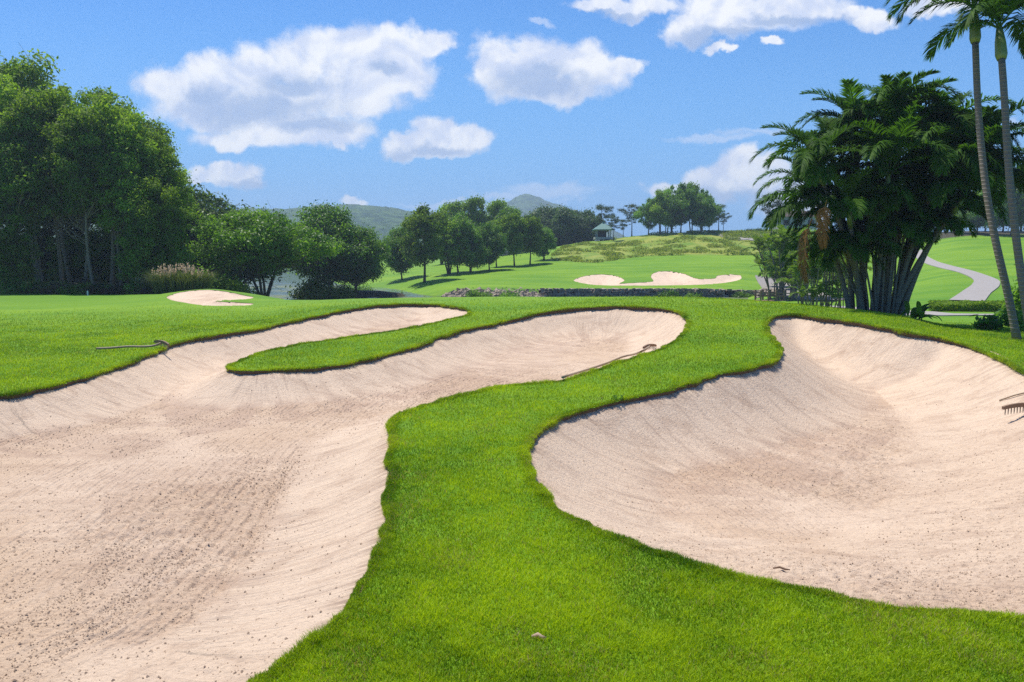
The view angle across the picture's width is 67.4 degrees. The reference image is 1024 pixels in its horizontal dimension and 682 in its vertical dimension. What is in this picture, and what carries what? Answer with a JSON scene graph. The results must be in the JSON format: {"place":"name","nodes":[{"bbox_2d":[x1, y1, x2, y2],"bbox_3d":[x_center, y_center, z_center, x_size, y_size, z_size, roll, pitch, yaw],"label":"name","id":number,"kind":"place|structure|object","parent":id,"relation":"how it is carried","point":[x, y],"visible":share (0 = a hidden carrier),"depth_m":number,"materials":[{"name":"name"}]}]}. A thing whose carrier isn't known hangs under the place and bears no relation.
{"place":"outdoors","nodes":[
{"label":"outdoors","id":0,"kind":"place"},
{"bbox_2d":[129,273,153,293],"bbox_3d":[-24.723,-4.019,53.455,4.484,1.602,2.563,-1,7,-11],"label":"shrub","id":1,"kind":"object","parent":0,"point":[144,284],"depth_m":52.86,"materials":[{"name":"green plant"}]},
{"bbox_2d":[136,263,223,293],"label":"pampas grass","id":2,"kind":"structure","parent":0,"point":[172,281],"depth_m":49.89,"materials":[{"name":"green plant"}]},
{"bbox_2d":[2,204,436,243],"bbox_3d":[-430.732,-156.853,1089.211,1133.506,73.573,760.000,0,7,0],"label":"hills","id":3,"kind":"structure","parent":0,"point":[380,218],"depth_m":916.10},
{"bbox_2d":[293,290,404,297],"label":"islet bank","id":4,"kind":"structure","parent":0,"point":[368,293],"depth_m":91.41,"materials":[{"name":"green plant"}]},
{"bbox_2d":[285,272,356,299],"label":"shrub","id":5,"kind":"object","parent":4,"relation":"on","point":[317,289],"visible":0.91,"depth_m":86.27,"materials":[{"name":"green plant"}]},
{"bbox_2d":[286,200,375,293],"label":"lake tree","id":6,"kind":"object","parent":4,"relation":"on","point":[331,222],"visible":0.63,"depth_m":87.69,"materials":[{"name":"green plant"}]},
{"bbox_2d":[327,221,394,290],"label":"lake tree","id":7,"kind":"object","parent":4,"relation":"on","point":[364,272],"visible":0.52,"depth_m":90.08,"materials":[{"name":"green plant"}]},
{"bbox_2d":[238,268,747,299],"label":"water","id":8,"kind":"structure","parent":0,"point":[281,291],"depth_m":109.18,"materials":[{"name":"blue liquid"}]},
{"bbox_2d":[0,229,1023,681],"bbox_3d":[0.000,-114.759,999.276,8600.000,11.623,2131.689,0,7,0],"label":"ground","id":9,"kind":"structure","parent":0,"point":[960,251],"depth_m":25.42,"materials":[{"name":"plant"}]},
{"bbox_2d":[0,73,22,264],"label":"forest tree","id":10,"kind":"object","parent":9,"relation":"on","point":[9,89],"visible":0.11,"depth_m":54.92,"materials":[{"name":"green plant"}]},
{"bbox_2d":[0,179,44,284],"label":"forest tree","id":11,"kind":"object","parent":9,"relation":"on","point":[13,267],"visible":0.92,"depth_m":52.82,"materials":[{"name":"green plant"}]},
{"bbox_2d":[0,276,45,293],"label":"shrub","id":12,"kind":"object","parent":9,"relation":"on","point":[24,284],"visible":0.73,"depth_m":52.13,"materials":[{"name":"green plant"}]},
{"bbox_2d":[0,108,62,280],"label":"forest tree","id":13,"kind":"object","parent":9,"relation":"on","point":[24,188],"visible":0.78,"depth_m":52.55,"materials":[{"name":"green plant"}]},
{"bbox_2d":[0,86,62,282],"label":"forest tree","id":14,"kind":"object","parent":9,"relation":"on","point":[29,107],"visible":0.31,"depth_m":53.50,"materials":[{"name":"green plant"}]},
{"bbox_2d":[0,42,64,281],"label":"forest tree","id":15,"kind":"object","parent":9,"relation":"on","point":[32,72],"visible":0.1,"depth_m":62.91,"materials":[{"name":"green plant"}]},
{"bbox_2d":[21,228,54,281],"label":"forest tree","id":16,"kind":"object","parent":9,"relation":"on","point":[39,238],"visible":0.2,"depth_m":69.88,"materials":[{"name":"green plant"}]},
{"bbox_2d":[9,81,82,282],"bbox_3d":[-32.957,-11.091,56.093,6.672,15.633,6.154,3,7,23],"label":"forest tree","id":17,"kind":"object","parent":9,"relation":"on","point":[53,98],"visible":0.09,"depth_m":55.36,"materials":[{"name":"green plant"}]},
{"bbox_2d":[23,280,71,293],"bbox_3d":[-31.777,-3.462,52.625,2.713,1.622,2.591,2,7,13],"label":"shrub","id":18,"kind":"object","parent":9,"relation":"on","point":[47,291],"visible":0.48,"depth_m":52.01,"materials":[{"name":"green plant"}]},
{"bbox_2d":[29,232,69,281],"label":"forest tree","id":19,"kind":"object","parent":9,"relation":"on","point":[44,260],"visible":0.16,"depth_m":69.95,"materials":[{"name":"green plant"}]},
{"bbox_2d":[36,83,80,284],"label":"forest tree","id":20,"kind":"object","parent":9,"relation":"on","point":[67,268],"visible":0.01,"depth_m":66.38,"materials":[{"name":"green plant"}]},
{"bbox_2d":[31,210,98,238],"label":"forest tree","id":21,"kind":"object","parent":9,"relation":"on","point":[43,223],"visible":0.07,"depth_m":70.84,"materials":[{"name":"green plant"}]},
{"bbox_2d":[26,104,106,282],"bbox_3d":[-31.009,-10.007,54.864,6.384,13.783,6.336,0,7,-4],"label":"forest tree","id":22,"kind":"object","parent":9,"relation":"on","point":[58,201],"visible":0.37,"depth_m":53.19,"materials":[{"name":"green plant"}]},
{"bbox_2d":[43,231,95,282],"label":"forest tree","id":23,"kind":"object","parent":9,"relation":"on","point":[54,273],"visible":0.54,"depth_m":67.63,"materials":[{"name":"green plant"}]},
{"bbox_2d":[54,281,97,293],"bbox_3d":[-29.724,-3.349,52.689,2.444,1.468,2.943,0,7,-2],"label":"shrub","id":24,"kind":"object","parent":9,"relation":"on","point":[70,290],"visible":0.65,"depth_m":52.21,"materials":[{"name":"green plant"}]},
{"bbox_2d":[34,102,133,283],"bbox_3d":[-29.944,-9.786,53.925,6.088,13.478,5.736,6,9,43],"label":"forest tree","id":25,"kind":"object","parent":9,"relation":"on","point":[69,179],"visible":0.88,"depth_m":52.35,"materials":[{"name":"green plant"}]},
{"bbox_2d":[49,89,142,286],"bbox_3d":[-29.464,-10.569,55.791,7.311,14.855,6.567,-2,7,-15],"label":"forest tree","id":26,"kind":"object","parent":9,"relation":"on","point":[103,101],"visible":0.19,"depth_m":53.97,"materials":[{"name":"green plant"}]},
{"bbox_2d":[69,226,122,284],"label":"forest tree","id":27,"kind":"object","parent":9,"relation":"on","point":[101,275],"visible":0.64,"depth_m":67.00,"materials":[{"name":"green plant"}]},
{"bbox_2d":[74,82,143,285],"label":"forest tree","id":28,"kind":"object","parent":9,"relation":"on","point":[128,108],"visible":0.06,"depth_m":65.45,"materials":[{"name":"green plant"}]},
{"bbox_2d":[94,225,128,284],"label":"forest tree","id":29,"kind":"object","parent":9,"relation":"on","point":[105,259],"visible":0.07,"depth_m":67.70,"materials":[{"name":"green plant"}]},
{"bbox_2d":[84,123,153,286],"bbox_3d":[-27.996,-9.316,54.648,4.909,12.470,5.322,-4,8,-34],"label":"forest tree","id":30,"kind":"object","parent":9,"relation":"on","point":[107,220],"visible":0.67,"depth_m":53.65,"materials":[{"name":"green plant"}]},
{"bbox_2d":[96,340,169,349],"bbox_3d":[-8.879,0.083,18.141,1.632,0.192,0.451,-1,7,-7],"label":"bunker rake","id":31,"kind":"object","parent":9,"relation":"on","point":[160,342],"visible":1,"depth_m":18.12,"materials":[{"name":"brown wood"}]},
{"bbox_2d":[92,110,177,235],"bbox_3d":[-27.705,-10.040,56.289,6.316,13.740,6.364,-2,7,-19],"label":"forest tree","id":32,"kind":"object","parent":9,"relation":"on","point":[142,139],"visible":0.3,"depth_m":54.52,"materials":[{"name":"green plant"}]},
{"bbox_2d":[106,163,181,285],"bbox_3d":[-25.856,-7.845,54.337,4.788,9.516,5.270,6,9,40],"label":"forest tree","id":33,"kind":"object","parent":9,"relation":"on","point":[124,242],"visible":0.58,"depth_m":53.09,"materials":[{"name":"green plant"}]},
{"bbox_2d":[122,106,181,224],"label":"forest tree","id":34,"kind":"object","parent":9,"relation":"on","point":[153,126],"visible":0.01,"depth_m":68.16,"materials":[{"name":"green plant"}]},
{"bbox_2d":[120,122,191,200],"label":"forest tree","id":35,"kind":"object","parent":9,"relation":"on","point":[168,163],"visible":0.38,"depth_m":56.14,"materials":[{"name":"green plant"}]},
{"bbox_2d":[125,173,197,277],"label":"forest tree","id":36,"kind":"object","parent":9,"relation":"on","point":[144,214],"visible":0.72,"depth_m":53.40,"materials":[{"name":"green plant"}]},
{"bbox_2d":[153,201,199,272],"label":"forest tree","id":37,"kind":"object","parent":9,"relation":"on","point":[182,252],"visible":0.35,"depth_m":55.03,"materials":[{"name":"green plant"}]},
{"bbox_2d":[158,145,204,225],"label":"forest tree","id":38,"kind":"object","parent":9,"relation":"on","point":[184,196],"visible":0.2,"depth_m":59.37,"materials":[{"name":"green plant"}]},
{"bbox_2d":[167,290,253,305],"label":"bunker sand","id":39,"kind":"structure","parent":9,"relation":"on","point":[209,297],"depth_m":36.83,"materials":[{"name":"beige sand"}]},
{"bbox_2d":[179,169,253,281],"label":"tree","id":40,"kind":"object","parent":9,"relation":"on","point":[214,205],"visible":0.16,"depth_m":73.22,"materials":[{"name":"green plant"}]},
{"bbox_2d":[189,262,256,293],"bbox_3d":[-24.994,-4.253,64.274,8.318,5.088,8.004,-5,9,-40],"label":"shrub","id":41,"kind":"object","parent":9,"relation":"on","point":[214,279],"visible":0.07,"depth_m":62.83,"materials":[{"name":"green plant"}]},
{"bbox_2d":[211,274,257,294],"bbox_3d":[-22.610,-3.859,60.096,5.186,2.704,5.372,0,7,3],"label":"shrub","id":42,"kind":"object","parent":9,"relation":"on","point":[237,286],"visible":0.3,"depth_m":59.80,"materials":[{"name":"green plant"}]},
{"bbox_2d":[209,200,302,288],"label":"tree","id":43,"kind":"object","parent":9,"relation":"on","point":[246,276],"visible":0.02,"depth_m":81.48,"materials":[{"name":"green plant"}]},
{"bbox_2d":[183,200,346,296],"bbox_3d":[-20.795,-7.343,63.962,12.727,8.394,12.612,-3,7,-23],"label":"spreading tree","id":44,"kind":"object","parent":9,"relation":"on","point":[266,244],"visible":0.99,"depth_m":61.68,"materials":[{"name":"green plant"}]},
{"bbox_2d":[0,306,685,681],"bbox_3d":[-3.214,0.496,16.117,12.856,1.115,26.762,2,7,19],"label":"bunker sand","id":45,"kind":"structure","parent":9,"relation":"on","point":[340,494],"depth_m":9.32,"materials":[{"name":"beige sand"}]},
{"bbox_2d":[561,344,656,377],"bbox_3d":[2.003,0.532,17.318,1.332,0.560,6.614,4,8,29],"label":"bunker rake","id":46,"kind":"object","parent":45,"relation":"on","point":[646,347],"visible":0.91,"depth_m":18.84,"materials":[{"name":"brown wood"}]},
{"bbox_2d":[381,225,422,279],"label":"round tree","id":47,"kind":"object","parent":9,"relation":"on","point":[399,265],"visible":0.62,"depth_m":118.88,"materials":[{"name":"green plant"}]},
{"bbox_2d":[397,202,451,282],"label":"round tree","id":48,"kind":"object","parent":9,"relation":"on","point":[420,223],"visible":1,"depth_m":106.53,"materials":[{"name":"green plant"}]},
{"bbox_2d":[435,218,472,273],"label":"round tree","id":49,"kind":"object","parent":9,"relation":"on","point":[452,255],"visible":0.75,"depth_m":115.92,"materials":[{"name":"green plant"}]},
{"bbox_2d":[437,197,471,222],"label":"round tree","id":50,"kind":"object","parent":9,"relation":"on","point":[454,208],"visible":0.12,"depth_m":157.07,"materials":[{"name":"green plant"}]},
{"bbox_2d":[440,211,479,272],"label":"round tree","id":51,"kind":"object","parent":9,"relation":"on","point":[465,224],"visible":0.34,"depth_m":116.99,"materials":[{"name":"green plant"}]},
{"bbox_2d":[454,228,491,271],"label":"round tree","id":52,"kind":"object","parent":9,"relation":"on","point":[478,255],"visible":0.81,"depth_m":117.19,"materials":[{"name":"green plant"}]},
{"bbox_2d":[462,193,487,229],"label":"round tree","id":53,"kind":"object","parent":9,"relation":"on","point":[477,215],"visible":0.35,"depth_m":156.32,"materials":[{"name":"green plant"}]},
{"bbox_2d":[474,220,508,269],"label":"round tree","id":54,"kind":"object","parent":9,"relation":"on","point":[491,236],"visible":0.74,"depth_m":119.93,"materials":[{"name":"green plant"}]},
{"bbox_2d":[484,197,508,222],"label":"round tree","id":55,"kind":"object","parent":9,"relation":"on","point":[494,207],"visible":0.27,"depth_m":158.47,"materials":[{"name":"green plant"}]},
{"bbox_2d":[488,206,527,253],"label":"round tree","id":56,"kind":"object","parent":9,"relation":"on","point":[508,209],"visible":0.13,"depth_m":155.18,"materials":[{"name":"green plant"}]},
{"bbox_2d":[500,210,532,265],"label":"round tree","id":57,"kind":"object","parent":9,"relation":"on","point":[511,227],"visible":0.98,"depth_m":125.74,"materials":[{"name":"green plant"}]},
{"bbox_2d":[521,213,545,263],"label":"round tree","id":58,"kind":"object","parent":9,"relation":"on","point":[533,245],"visible":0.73,"depth_m":128.06,"materials":[{"name":"green plant"}]},
{"bbox_2d":[526,203,564,244],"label":"dark tree","id":59,"kind":"object","parent":9,"relation":"on","point":[547,212],"visible":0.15,"depth_m":187.48,"materials":[{"name":"green plant"}]},
{"bbox_2d":[534,226,557,259],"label":"round tree","id":60,"kind":"object","parent":9,"relation":"on","point":[550,240],"visible":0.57,"depth_m":133.73,"materials":[{"name":"green plant"}]},
{"bbox_2d":[548,203,588,244],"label":"dark tree","id":61,"kind":"object","parent":9,"relation":"on","point":[563,219],"visible":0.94,"depth_m":181.65,"materials":[{"name":"green plant"}]},
{"bbox_2d":[566,214,592,242],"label":"dark tree","id":62,"kind":"object","parent":9,"relation":"on","point":[580,234],"visible":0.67,"depth_m":182.23,"materials":[{"name":"green plant"}]},
{"bbox_2d":[583,213,608,240],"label":"dark tree","id":63,"kind":"object","parent":9,"relation":"on","point":[593,224],"visible":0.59,"depth_m":182.54,"materials":[{"name":"green plant"}]},
{"bbox_2d":[590,202,613,230],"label":"pine tree","id":64,"kind":"object","parent":9,"relation":"on","point":[603,207],"visible":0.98,"depth_m":173.35,"materials":[{"name":"green plant"}]},
{"bbox_2d":[593,222,612,239],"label":"pavilion","id":65,"kind":"structure","parent":9,"relation":"on","point":[599,235],"depth_m":168.00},
{"bbox_2d":[442,287,778,297],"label":"rubble","id":66,"kind":"object","parent":9,"relation":"on","point":[462,292],"visible":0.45,"depth_m":91.36,"materials":[{"name":"stone"}]},
{"bbox_2d":[617,202,639,235],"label":"pine tree","id":67,"kind":"object","parent":9,"relation":"on","point":[631,210],"visible":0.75,"depth_m":175.73,"materials":[{"name":"green plant"}]},
{"bbox_2d":[250,312,1023,681],"bbox_3d":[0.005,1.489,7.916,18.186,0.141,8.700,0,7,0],"label":"grass","id":68,"kind":"structure","parent":9,"relation":"on","point":[311,667],"depth_m":5.05,"materials":[{"name":"green plant"}]},
{"bbox_2d":[631,198,658,232],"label":"grove tree","id":69,"kind":"object","parent":9,"relation":"on","point":[641,212],"visible":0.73,"depth_m":168.87,"materials":[{"name":"green plant"}]},
{"bbox_2d":[539,288,758,296],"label":"stone retaining wall","id":70,"kind":"structure","parent":9,"relation":"on","point":[599,292],"depth_m":90.89,"materials":[{"name":"grey stone"}]},
{"bbox_2d":[574,271,741,285],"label":"bunker sand","id":71,"kind":"structure","parent":9,"relation":"on","point":[666,278],"depth_m":106.26,"materials":[{"name":"beige sand"}]},
{"bbox_2d":[646,188,677,233],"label":"grove tree","id":72,"kind":"object","parent":9,"relation":"on","point":[662,215],"visible":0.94,"depth_m":166.39,"materials":[{"name":"green plant"}]},
{"bbox_2d":[550,229,774,262],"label":"rough grass","id":73,"kind":"structure","parent":9,"relation":"on","point":[611,255],"depth_m":148.49,"materials":[{"name":"green plant"}]},
{"bbox_2d":[654,184,684,232],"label":"grove tree","id":74,"kind":"object","parent":9,"relation":"on","point":[671,224],"visible":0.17,"depth_m":170.86,"materials":[{"name":"green plant"}]},
{"bbox_2d":[668,181,697,232],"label":"grove tree","id":75,"kind":"object","parent":9,"relation":"on","point":[685,199],"visible":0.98,"depth_m":165.84,"materials":[{"name":"green plant"}]},
{"bbox_2d":[687,188,724,232],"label":"grove tree","id":76,"kind":"object","parent":9,"relation":"on","point":[706,218],"visible":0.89,"depth_m":167.10,"materials":[{"name":"green plant"}]},
{"bbox_2d":[754,191,783,232],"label":"pine tree","id":77,"kind":"object","parent":9,"relation":"on","point":[779,202],"visible":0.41,"depth_m":165.24,"materials":[{"name":"green plant"}]},
{"bbox_2d":[757,236,780,285],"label":"tree","id":78,"kind":"object","parent":9,"relation":"on","point":[766,253],"visible":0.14,"depth_m":99.32,"materials":[{"name":"green plant"}]},
{"bbox_2d":[753,290,792,301],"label":"footbridge","id":79,"kind":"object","parent":9,"relation":"on","point":[770,292],"visible":0.83,"depth_m":72.06,"materials":[{"name":"brown wood"}]},
{"bbox_2d":[530,317,1023,614],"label":"bunker sand","id":80,"kind":"structure","parent":9,"relation":"on","point":[904,380],"depth_m":10.79,"materials":[{"name":"beige sand"}]},
{"bbox_2d":[738,229,815,297],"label":"areca palm","id":81,"kind":"object","parent":9,"relation":"on","point":[757,259],"visible":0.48,"depth_m":77.46,"materials":[{"name":"green plant"}]},
{"bbox_2d":[750,224,831,299],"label":"areca palm","id":82,"kind":"object","parent":9,"relation":"on","point":[781,242],"visible":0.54,"depth_m":73.75,"materials":[{"name":"green plant"}]},
{"bbox_2d":[771,211,816,228],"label":"tree","id":83,"kind":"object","parent":9,"relation":"on","point":[786,219],"depth_m":167.12,"materials":[{"name":"green plant"}]},
{"bbox_2d":[772,246,820,303],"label":"areca palm","id":84,"kind":"object","parent":9,"relation":"on","point":[798,280],"visible":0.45,"depth_m":55.98,"materials":[{"name":"green plant"}]},
{"bbox_2d":[755,275,842,299],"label":"cart path","id":85,"kind":"structure","parent":9,"relation":"on","point":[761,282],"depth_m":99.71,"materials":[{"name":"grey concrete"}]},
{"bbox_2d":[787,254,844,306],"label":"areca palm","id":86,"kind":"object","parent":9,"relation":"on","point":[820,288],"visible":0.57,"depth_m":49.71,"materials":[{"name":"green plant"}]},
{"bbox_2d":[802,252,868,307],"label":"areca palm","id":87,"kind":"object","parent":9,"relation":"on","point":[827,300],"visible":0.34,"depth_m":50.15,"materials":[{"name":"green plant"}]},
{"bbox_2d":[816,251,871,308],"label":"areca palm","id":88,"kind":"object","parent":9,"relation":"on","point":[837,277],"visible":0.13,"depth_m":52.87,"materials":[{"name":"green plant"}]},
{"bbox_2d":[746,69,1023,315],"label":"palm clump","id":89,"kind":"object","parent":9,"relation":"on","point":[887,201],"visible":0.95,"depth_m":26.49,"materials":[{"name":"green plant"}]},
{"bbox_2d":[901,301,941,320],"bbox_3d":[13.762,-1.012,26.004,1.336,0.762,1.894,6,9,40],"label":"broad leaved plant","id":90,"kind":"object","parent":9,"relation":"on","point":[918,310],"visible":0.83,"depth_m":26.02,"materials":[{"name":"green plant"}]},
{"bbox_2d":[883,0,1023,339],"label":"tall palm","id":91,"kind":"object","parent":9,"relation":"on","point":[974,38],"visible":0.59,"depth_m":20.70,"materials":[{"name":"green plant"}]},
{"bbox_2d":[907,0,1023,318],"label":"tall palm","id":92,"kind":"object","parent":9,"relation":"on","point":[995,9],"visible":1,"depth_m":20.10,"materials":[{"name":"green plant"}]},
{"bbox_2d":[928,299,1005,311],"bbox_3d":[31.544,-2.240,48.519,11.946,0.982,4.993,1,7,6],"label":"hedge","id":93,"kind":"object","parent":9,"relation":"on","point":[964,305],"visible":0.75,"depth_m":46.83,"materials":[{"name":"green plant"}]},
{"bbox_2d":[954,190,986,233],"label":"tree","id":94,"kind":"object","parent":9,"relation":"on","point":[978,221],"visible":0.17,"depth_m":156.99,"materials":[{"name":"green plant"}]},
{"bbox_2d":[969,182,1008,230],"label":"tree","id":95,"kind":"object","parent":9,"relation":"on","point":[996,216],"visible":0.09,"depth_m":149.16,"materials":[{"name":"green plant"}]},
{"bbox_2d":[971,308,1023,331],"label":"fern","id":96,"kind":"object","parent":9,"relation":"on","point":[990,322],"visible":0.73,"depth_m":24.57,"materials":[{"name":"green plant"}]},
{"bbox_2d":[983,177,1023,234],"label":"tree","id":97,"kind":"object","parent":9,"relation":"on","point":[1008,219],"visible":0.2,"depth_m":145.88,"materials":[{"name":"green plant"}]},
{"bbox_2d":[993,264,1021,320],"bbox_3d":[23.075,-1.933,33.992,3.403,3.640,3.231,-6,9,-42],"label":"croton bush","id":98,"kind":"object","parent":9,"relation":"on","point":[1017,301],"visible":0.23,"depth_m":33.89,"materials":[{"name":"green plant"}]},
{"bbox_2d":[1003,167,1023,229],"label":"tree","id":99,"kind":"object","parent":9,"relation":"on","point":[1021,199],"visible":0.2,"depth_m":144.53,"materials":[{"name":"green plant"}]},
{"bbox_2d":[0,295,1023,404],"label":"grass","id":100,"kind":"structure","parent":0,"point":[963,332],"depth_m":19.08,"materials":[{"name":"green plant"}]},
{"bbox_2d":[0,0,1023,236],"label":"sky","id":101,"kind":"structure","parent":0,"point":[401,104],"materials":[{"name":"blue"}]},
{"bbox_2d":[485,194,625,240],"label":"hills","id":102,"kind":"structure","parent":0,"point":[525,203],"depth_m":1461.86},
{"bbox_2d":[824,305,992,315],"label":"cart path","id":103,"kind":"structure","parent":0,"point":[944,313],"depth_m":41.23,"materials":[{"name":"concrete"}]},
{"bbox_2d":[916,250,999,300],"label":"cart path","id":104,"kind":"structure","parent":0,"point":[983,287],"depth_m":76.51,"materials":[{"name":"concrete"}]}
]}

